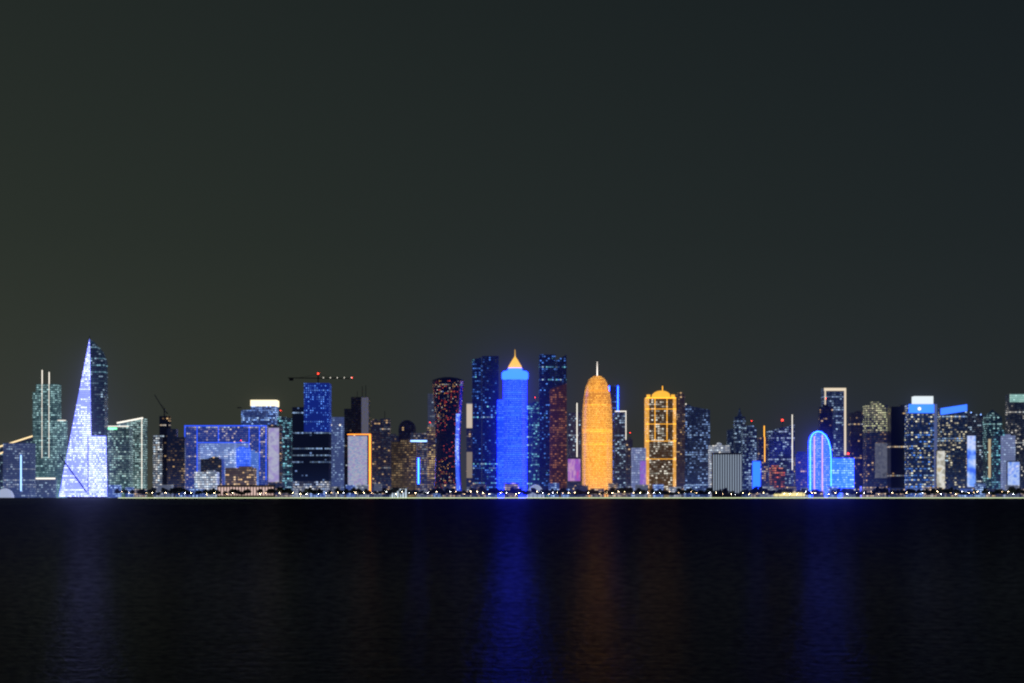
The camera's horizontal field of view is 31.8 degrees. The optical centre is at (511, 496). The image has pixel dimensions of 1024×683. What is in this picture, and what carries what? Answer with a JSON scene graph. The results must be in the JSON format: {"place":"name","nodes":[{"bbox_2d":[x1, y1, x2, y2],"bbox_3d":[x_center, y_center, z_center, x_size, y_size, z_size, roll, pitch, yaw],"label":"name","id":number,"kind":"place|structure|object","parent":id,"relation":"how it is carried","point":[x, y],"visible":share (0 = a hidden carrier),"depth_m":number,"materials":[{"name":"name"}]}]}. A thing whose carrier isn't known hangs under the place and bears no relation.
{"place":"outdoors","nodes":[
{"label":"outdoors","id":0,"kind":"place"},
{"bbox_2d":[0,435,32,489],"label":"building","id":1,"kind":"structure","parent":0,"point":[29,439],"depth_m":3318.20,"materials":[{"name":"beige"}]},
{"bbox_2d":[3,443,35,497],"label":"block","id":2,"kind":"structure","parent":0,"point":[19,470],"depth_m":3080.00,"materials":[{"name":"blue glass"}]},
{"bbox_2d":[33,370,66,497],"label":"skyscraper","id":3,"kind":"structure","parent":0,"point":[49,433],"depth_m":3220.00,"materials":[{"name":"teal glass"}]},
{"bbox_2d":[105,426,132,497],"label":"teal block","id":4,"kind":"structure","parent":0,"point":[120,443],"depth_m":3120.00,"materials":[{"name":"teal glass"}]},
{"bbox_2d":[117,417,146,488],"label":"skyscraper","id":5,"kind":"structure","parent":0,"point":[139,425],"depth_m":3200.00,"materials":[{"name":"teal"}]},
{"bbox_2d":[153,396,170,497],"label":"construction tower","id":6,"kind":"structure","parent":0,"point":[160,459],"depth_m":3100.00,"materials":[{"name":"grey"}]},
{"bbox_2d":[167,429,185,497],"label":"dark block","id":7,"kind":"structure","parent":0,"point":[176,460],"depth_m":3060.00,"materials":[{"name":"black"}]},
{"bbox_2d":[194,470,218,497],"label":"building","id":8,"kind":"structure","parent":0,"point":[208,479],"depth_m":2985.33,"materials":[{"name":"grey"}]},
{"bbox_2d":[201,450,223,484],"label":"building","id":9,"kind":"structure","parent":0,"point":[215,463],"depth_m":3035.77,"materials":[{"name":"black"}]},
{"bbox_2d":[225,460,256,484],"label":"building","id":10,"kind":"structure","parent":0,"point":[244,475],"depth_m":2971.40,"materials":[{"name":"brown"}]},
{"bbox_2d":[236,446,250,467],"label":"building","id":11,"kind":"structure","parent":0,"point":[243,454],"depth_m":3140.90,"materials":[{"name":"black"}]},
{"bbox_2d":[251,450,258,484],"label":"building","id":12,"kind":"structure","parent":0,"point":[254,459],"depth_m":3181.49,"materials":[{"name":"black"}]},
{"bbox_2d":[237,400,278,425],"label":"crown tower","id":13,"kind":"structure","parent":0,"point":[263,412],"depth_m":3600.00,"materials":[{"name":"blue glass"}]},
{"bbox_2d":[268,425,281,497],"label":"building","id":14,"kind":"structure","parent":0,"point":[275,455],"depth_m":3098.80,"materials":[{"name":"grey"}]},
{"bbox_2d":[277,410,291,488],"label":"skyscraper","id":15,"kind":"structure","parent":0,"point":[285,423],"depth_m":3200.01,"materials":[{"name":"teal glass"}]},
{"bbox_2d":[288,373,351,497],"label":"construction tower","id":16,"kind":"structure","parent":0,"point":[311,442],"depth_m":3050.00,"materials":[{"name":"blue"}]},
{"bbox_2d":[331,417,343,497],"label":"skyscraper","id":17,"kind":"structure","parent":0,"point":[337,451],"depth_m":3260.00,"materials":[{"name":"blue glass"}]},
{"bbox_2d":[344,386,369,497],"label":"antenna tower","id":18,"kind":"structure","parent":0,"point":[357,418],"depth_m":3150.00,"materials":[{"name":"black"}]},
{"bbox_2d":[347,434,371,497],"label":"building","id":19,"kind":"structure","parent":0,"point":[359,459],"depth_m":2958.80,"materials":[{"name":"white"}]},
{"bbox_2d":[371,419,379,497],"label":"dark slab","id":20,"kind":"structure","parent":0,"point":[375,428],"depth_m":3223.18,"materials":[{"name":"black"}]},
{"bbox_2d":[380,411,390,497],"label":"dark slab","id":21,"kind":"structure","parent":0,"point":[385,452],"depth_m":3180.00,"materials":[{"name":"black"}]},
{"bbox_2d":[391,439,416,497],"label":"building","id":22,"kind":"structure","parent":0,"point":[403,463],"depth_m":3003.49,"materials":[{"name":"brown"}]},
{"bbox_2d":[398,420,415,441],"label":"domed building","id":23,"kind":"structure","parent":0,"point":[406,428],"depth_m":3420.00,"materials":[{"name":"black"}]},
{"bbox_2d":[410,433,427,497],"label":"building","id":24,"kind":"structure","parent":0,"point":[421,439],"depth_m":3090.00,"materials":[{"name":"brown glass"}]},
{"bbox_2d":[427,426,435,497],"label":"yellow block","id":25,"kind":"structure","parent":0,"point":[431,453],"depth_m":3131.98,"materials":[{"name":"black glass"}]},
{"bbox_2d":[428,393,441,497],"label":"building","id":26,"kind":"structure","parent":0,"point":[431,420],"depth_m":3439.27,"materials":[{"name":"black"}]},
{"bbox_2d":[67,497,812,497],"bbox_3d":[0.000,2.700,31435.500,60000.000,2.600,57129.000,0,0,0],"label":"ground sheet","id":27,"kind":"object","parent":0,"point":[151,497],"visible":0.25,"depth_m":5045.90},
{"bbox_2d":[0,488,13,497],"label":"dome","id":28,"kind":"structure","parent":27,"relation":"on","point":[6,493],"depth_m":2924.87,"materials":[{"name":"white"}]},
{"bbox_2d":[59,336,109,496],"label":"sail tower","id":29,"kind":"structure","parent":27,"relation":"on","point":[86,471],"depth_m":3038.50,"materials":[{"name":"blue"}]},
{"bbox_2d":[107,485,120,497],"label":"building","id":30,"kind":"structure","parent":27,"relation":"on","point":[111,489],"depth_m":2923.60,"materials":[{"name":"blue"}]},
{"bbox_2d":[157,485,172,497],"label":"building","id":31,"kind":"structure","parent":27,"relation":"on","point":[167,494],"depth_m":2899.55,"materials":[{"name":"grey"}]},
{"bbox_2d":[190,489,205,497],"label":"building","id":32,"kind":"structure","parent":27,"relation":"on","point":[194,495],"depth_m":2921.11,"materials":[{"name":"blue"}]},
{"bbox_2d":[114,487,331,497],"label":"trees","id":33,"kind":"object","parent":27,"relation":"on","point":[175,490],"visible":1,"depth_m":2880.16,"materials":[{"name":"black plant"}]},
{"bbox_2d":[184,425,267,497],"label":"building","id":34,"kind":"structure","parent":27,"relation":"on","point":[207,441],"depth_m":3300.00,"materials":[{"name":"blue glass"}]},
{"bbox_2d":[217,485,274,497],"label":"colonnade","id":35,"kind":"object","parent":27,"relation":"on","point":[241,488],"visible":0.67,"depth_m":2949.20,"materials":[{"name":"beige stone"}]},
{"bbox_2d":[294,487,308,497],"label":"building","id":36,"kind":"structure","parent":27,"relation":"on","point":[296,491],"depth_m":2922.19,"materials":[{"name":"grey"}]},
{"bbox_2d":[330,486,340,497],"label":"building","id":37,"kind":"structure","parent":27,"relation":"on","point":[333,494],"depth_m":2901.24,"materials":[{"name":"grey"}]},
{"bbox_2d":[357,485,368,497],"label":"building","id":38,"kind":"structure","parent":27,"relation":"on","point":[362,488],"depth_m":2925.89,"materials":[{"name":"grey"}]},
{"bbox_2d":[374,483,381,497],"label":"building","id":39,"kind":"structure","parent":27,"relation":"on","point":[377,487],"depth_m":2918.43,"materials":[{"name":"grey"}]},
{"bbox_2d":[390,488,407,497],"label":"white pavilion","id":40,"kind":"structure","parent":27,"relation":"on","point":[403,495],"depth_m":2889.10,"materials":[{"name":"white"}]},
{"bbox_2d":[334,486,499,497],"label":"trees","id":41,"kind":"object","parent":27,"relation":"on","point":[481,489],"visible":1,"depth_m":2883.67,"materials":[{"name":"black plant"}]},
{"bbox_2d":[432,377,463,496],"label":"skyscraper","id":42,"kind":"structure","parent":27,"relation":"on","point":[447,396],"depth_m":2990.82,"materials":[{"name":"black glass"}]},
{"bbox_2d":[443,484,454,497],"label":"building","id":43,"kind":"structure","parent":27,"relation":"on","point":[449,486],"depth_m":2910.87,"materials":[{"name":"grey"}]},
{"bbox_2d":[473,483,485,497],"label":"building","id":44,"kind":"structure","parent":27,"relation":"on","point":[476,485],"depth_m":2925.52,"materials":[{"name":"grey"}]},
{"bbox_2d":[472,356,498,497],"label":"skyscraper","id":45,"kind":"structure","parent":27,"relation":"on","point":[485,383],"depth_m":3220.00,"materials":[{"name":"blue glass"}]},
{"bbox_2d":[504,483,518,497],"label":"building","id":46,"kind":"structure","parent":27,"relation":"on","point":[507,486],"depth_m":2913.53,"materials":[{"name":"blue"}]},
{"bbox_2d":[527,402,538,489],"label":"skyscraper","id":47,"kind":"structure","parent":27,"relation":"on","point":[532,406],"depth_m":3369.86,"materials":[{"name":"blue glass"}]},
{"bbox_2d":[532,409,538,484],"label":"teal slab","id":48,"kind":"structure","parent":27,"relation":"on","point":[535,446],"depth_m":3293.40,"materials":[{"name":"black"}]},
{"bbox_2d":[527,485,543,497],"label":"white dome","id":49,"kind":"structure","parent":27,"relation":"on","point":[537,488],"depth_m":2930.22,"materials":[{"name":"white"}]},
{"bbox_2d":[539,355,566,497],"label":"skyscraper","id":50,"kind":"structure","parent":27,"relation":"on","point":[552,373],"depth_m":3240.00,"materials":[{"name":"blue glass"}]},
{"bbox_2d":[549,483,558,497],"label":"building","id":51,"kind":"structure","parent":27,"relation":"on","point":[554,486],"depth_m":2913.97,"materials":[{"name":"blue glass"}]},
{"bbox_2d":[567,458,580,497],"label":"building","id":52,"kind":"structure","parent":27,"relation":"on","point":[573,471],"depth_m":2999.00,"materials":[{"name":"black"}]},
{"bbox_2d":[497,487,654,497],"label":"trees","id":53,"kind":"object","parent":27,"relation":"on","point":[519,491],"visible":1,"depth_m":2882.52,"materials":[{"name":"black plant"}]},
{"bbox_2d":[574,485,587,497],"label":"building","id":54,"kind":"structure","parent":27,"relation":"on","point":[584,488],"depth_m":2924.39,"materials":[{"name":"grey"}]},
{"bbox_2d":[582,368,611,496],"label":"skyscraper","id":55,"kind":"structure","parent":27,"relation":"on","point":[597,441],"depth_m":3009.20,"materials":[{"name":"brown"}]},
{"bbox_2d":[608,483,617,497],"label":"building","id":56,"kind":"structure","parent":27,"relation":"on","point":[610,485],"depth_m":2917.23,"materials":[{"name":"grey"}]},
{"bbox_2d":[626,437,632,487],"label":"dark slab","id":57,"kind":"structure","parent":27,"relation":"on","point":[629,443],"depth_m":3095.52,"materials":[{"name":"black"}]},
{"bbox_2d":[631,448,645,497],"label":"pale blue block","id":58,"kind":"structure","parent":27,"relation":"on","point":[638,466],"depth_m":3020.00,"materials":[{"name":"grey"}]},
{"bbox_2d":[635,485,647,497],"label":"building","id":59,"kind":"structure","parent":27,"relation":"on","point":[643,487],"depth_m":2923.51,"materials":[{"name":"grey"}]},
{"bbox_2d":[653,484,663,497],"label":"building","id":60,"kind":"structure","parent":27,"relation":"on","point":[657,486],"depth_m":2933.05,"materials":[{"name":"blue"}]},
{"bbox_2d":[684,485,697,497],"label":"building","id":61,"kind":"structure","parent":27,"relation":"on","point":[691,495],"depth_m":2925.22,"materials":[{"name":"blue"}]},
{"bbox_2d":[708,442,729,497],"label":"building","id":62,"kind":"structure","parent":27,"relation":"on","point":[718,448],"depth_m":3010.00,"materials":[{"name":"grey"}]},
{"bbox_2d":[712,453,741,497],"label":"building","id":63,"kind":"structure","parent":27,"relation":"on","point":[727,470],"depth_m":2950.00,"materials":[{"name":"grey"}]},
{"bbox_2d":[726,429,733,452],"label":"skyscraper","id":64,"kind":"structure","parent":27,"relation":"on","point":[730,438],"depth_m":3372.11,"materials":[{"name":"blue glass"}]},
{"bbox_2d":[653,486,838,497],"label":"trees","id":65,"kind":"object","parent":27,"relation":"on","point":[757,489],"visible":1,"depth_m":2879.95,"materials":[{"name":"black plant"}]},
{"bbox_2d":[741,421,756,497],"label":"skyscraper","id":66,"kind":"structure","parent":27,"relation":"on","point":[749,443],"depth_m":3239.89,"materials":[{"name":"blue glass"}]},
{"bbox_2d":[752,461,760,497],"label":"blue panel","id":67,"kind":"object","parent":27,"relation":"on","point":[756,473],"visible":0.75,"depth_m":2959.20,"materials":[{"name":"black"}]},
{"bbox_2d":[757,426,767,485],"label":"skyscraper","id":68,"kind":"structure","parent":27,"relation":"on","point":[762,449],"depth_m":3100.00,"materials":[{"name":"black"}]},
{"bbox_2d":[769,465,784,497],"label":"building","id":69,"kind":"structure","parent":27,"relation":"on","point":[776,476],"depth_m":2990.67,"materials":[{"name":"grey"}]},
{"bbox_2d":[794,451,811,497],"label":"building","id":70,"kind":"structure","parent":27,"relation":"on","point":[800,469],"depth_m":3088.70,"materials":[{"name":"blue glass"}]},
{"bbox_2d":[808,431,830,496],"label":"skyscraper","id":71,"kind":"structure","parent":27,"relation":"on","point":[819,463],"depth_m":2990.00,"materials":[{"name":"blue glass"}]},
{"bbox_2d":[818,405,832,497],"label":"skyscraper","id":72,"kind":"structure","parent":27,"relation":"on","point":[825,419],"depth_m":3110.99,"materials":[{"name":"blue"}]},
{"bbox_2d":[827,486,837,497],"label":"building","id":73,"kind":"structure","parent":27,"relation":"on","point":[829,489],"depth_m":2910.76,"materials":[{"name":"blue"}]},
{"bbox_2d":[831,453,853,497],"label":"blue block","id":74,"kind":"structure","parent":27,"relation":"on","point":[842,472],"depth_m":3000.00,"materials":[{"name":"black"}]},
{"bbox_2d":[860,486,875,497],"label":"building","id":75,"kind":"structure","parent":27,"relation":"on","point":[868,488],"depth_m":2929.74,"materials":[{"name":"grey"}]},
{"bbox_2d":[888,488,904,497],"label":"building","id":76,"kind":"structure","parent":27,"relation":"on","point":[895,495],"depth_m":2903.05,"materials":[{"name":"grey"}]},
{"bbox_2d":[905,488,922,497],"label":"building","id":77,"kind":"structure","parent":27,"relation":"on","point":[912,495],"depth_m":2917.83,"materials":[{"name":"blue"}]},
{"bbox_2d":[836,486,1008,497],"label":"trees","id":78,"kind":"object","parent":27,"relation":"on","point":[877,489],"visible":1,"depth_m":2884.24,"materials":[{"name":"black plant"}]},
{"bbox_2d":[923,487,939,497],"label":"building","id":79,"kind":"structure","parent":27,"relation":"on","point":[931,495],"depth_m":2906.77,"materials":[{"name":"grey"}]},
{"bbox_2d":[936,450,944,497],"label":"white poster","id":80,"kind":"object","parent":27,"relation":"on","point":[940,468],"visible":0.79,"depth_m":2969.20,"materials":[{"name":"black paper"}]},
{"bbox_2d":[966,435,975,497],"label":"skyscraper","id":81,"kind":"structure","parent":27,"relation":"on","point":[970,461],"depth_m":2979.20,"materials":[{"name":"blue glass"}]},
{"bbox_2d":[974,483,985,497],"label":"building","id":82,"kind":"structure","parent":27,"relation":"on","point":[978,487],"depth_m":2904.71,"materials":[{"name":"blue"}]},
{"bbox_2d":[986,489,1002,497],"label":"building","id":83,"kind":"structure","parent":27,"relation":"on","point":[988,495],"depth_m":2912.99,"materials":[{"name":"grey"}]},
{"bbox_2d":[992,430,1004,488],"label":"skyscraper","id":84,"kind":"structure","parent":27,"relation":"on","point":[996,459],"depth_m":3042.54,"materials":[{"name":"blue glass"}]},
{"bbox_2d":[1001,434,1014,497],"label":"pale block","id":85,"kind":"structure","parent":27,"relation":"on","point":[1007,447],"depth_m":2992.00,"materials":[{"name":"grey"}]},
{"bbox_2d":[1005,485,1018,497],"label":"building","id":86,"kind":"structure","parent":27,"relation":"on","point":[1010,494],"depth_m":2906.03,"materials":[{"name":"grey"}]},
{"bbox_2d":[1006,461,1019,497],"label":"blue poster","id":87,"kind":"object","parent":27,"relation":"on","point":[1012,472],"visible":0.75,"depth_m":2949.20,"materials":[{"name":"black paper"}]},
{"bbox_2d":[1007,486,1023,497],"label":"trees","id":88,"kind":"object","parent":27,"relation":"on","point":[1012,490],"visible":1,"depth_m":2878.69,"materials":[{"name":"black plant"}]},
{"bbox_2d":[466,402,471,497],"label":"skyscraper","id":89,"kind":"structure","parent":0,"point":[468,445],"depth_m":3330.00,"materials":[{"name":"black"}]},
{"bbox_2d":[0,499,1023,682],"bbox_3d":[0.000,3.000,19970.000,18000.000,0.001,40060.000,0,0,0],"label":"bay water","id":90,"kind":"structure","parent":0,"point":[596,591],"depth_m":57.14,"materials":[{"name":"black liquid"}]},
{"bbox_2d":[0,499,254,504],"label":"breakwater","id":91,"kind":"object","parent":90,"relation":"on","point":[115,502],"visible":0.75,"depth_m":694.37,"materials":[{"name":"black stone"}]},
{"bbox_2d":[0,498,1023,498],"bbox_3d":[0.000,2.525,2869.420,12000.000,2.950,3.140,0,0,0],"label":"sea wall","id":92,"kind":"structure","parent":90,"relation":"on","point":[511,498],"depth_m":2868.00,"materials":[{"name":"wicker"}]},
{"bbox_2d":[0,0,1023,496],"label":"sky","id":93,"kind":"structure","parent":0,"point":[758,208],"materials":[{"name":"black"}]},
{"bbox_2d":[497,356,527,497],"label":"skyscraper","id":94,"kind":"structure","parent":0,"point":[512,436],"depth_m":3044.12,"materials":[{"name":"blue glass"}]},
{"bbox_2d":[550,384,566,497],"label":"skyscraper","id":95,"kind":"structure","parent":0,"point":[558,434],"depth_m":3120.00,"materials":[{"name":"brown glass"}]},
{"bbox_2d":[568,413,580,457],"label":"building","id":96,"kind":"structure","parent":0,"point":[574,435],"depth_m":3280.00,"materials":[{"name":"black"}]},
{"bbox_2d":[609,386,618,482],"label":"skyscraper","id":97,"kind":"structure","parent":0,"point":[614,392],"depth_m":3350.00,"materials":[{"name":"blue glass"}]},
{"bbox_2d":[614,411,625,488],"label":"skyscraper","id":98,"kind":"structure","parent":0,"point":[620,448],"depth_m":3180.00,"materials":[{"name":"black"}]},
{"bbox_2d":[645,386,675,497],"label":"skyscraper","id":99,"kind":"structure","parent":0,"point":[660,426],"depth_m":3070.00,"materials":[{"name":"brown"}]},
{"bbox_2d":[675,392,684,497],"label":"brown wing","id":100,"kind":"structure","parent":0,"point":[680,439],"depth_m":3122.00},
{"bbox_2d":[685,404,709,497],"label":"skyscraper","id":101,"kind":"structure","parent":0,"point":[697,431],"depth_m":3160.00,"materials":[{"name":"blue glass"}]},
{"bbox_2d":[734,408,744,452],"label":"pointed tower","id":102,"kind":"structure","parent":0,"point":[739,421],"depth_m":3300.00,"materials":[{"name":"blue glass"}]},
{"bbox_2d":[767,415,794,485],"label":"mast tower","id":103,"kind":"structure","parent":0,"point":[781,447],"depth_m":3200.00,"materials":[{"name":"blue glass"}]},
{"bbox_2d":[821,388,845,457],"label":"frame tower","id":104,"kind":"structure","parent":0,"point":[835,398],"depth_m":3180.00,"materials":[{"name":"blue"}]},
{"bbox_2d":[848,411,862,497],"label":"dark tower","id":105,"kind":"structure","parent":0,"point":[855,435],"depth_m":3247.97,"materials":[{"name":"blue glass"}]},
{"bbox_2d":[863,402,887,497],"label":"skyscraper","id":106,"kind":"structure","parent":0,"point":[874,443],"depth_m":3130.00,"materials":[{"name":"black"}]},
{"bbox_2d":[887,401,904,497],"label":"black tower","id":107,"kind":"structure","parent":0,"point":[895,447],"depth_m":3074.89,"materials":[{"name":"black glass"}]},
{"bbox_2d":[905,396,936,487],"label":"skyscraper","id":108,"kind":"structure","parent":0,"point":[920,444],"depth_m":3040.00,"materials":[{"name":"blue glass"}]},
{"bbox_2d":[937,404,966,497],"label":"skyscraper","id":109,"kind":"structure","parent":0,"point":[951,429],"depth_m":3110.00,"materials":[{"name":"black glass"}]},
{"bbox_2d":[967,412,984,482],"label":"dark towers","id":110,"kind":"structure","parent":0,"point":[974,423],"depth_m":3303.00,"materials":[{"name":"black"}]},
{"bbox_2d":[983,410,1001,488],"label":"skyscraper","id":111,"kind":"structure","parent":0,"point":[992,421],"depth_m":3150.00,"materials":[{"name":"teal glass"}]},
{"bbox_2d":[1005,394,1023,497],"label":"skyscraper","id":112,"kind":"structure","parent":0,"point":[1014,414],"depth_m":3350.00,"materials":[{"name":"black"}]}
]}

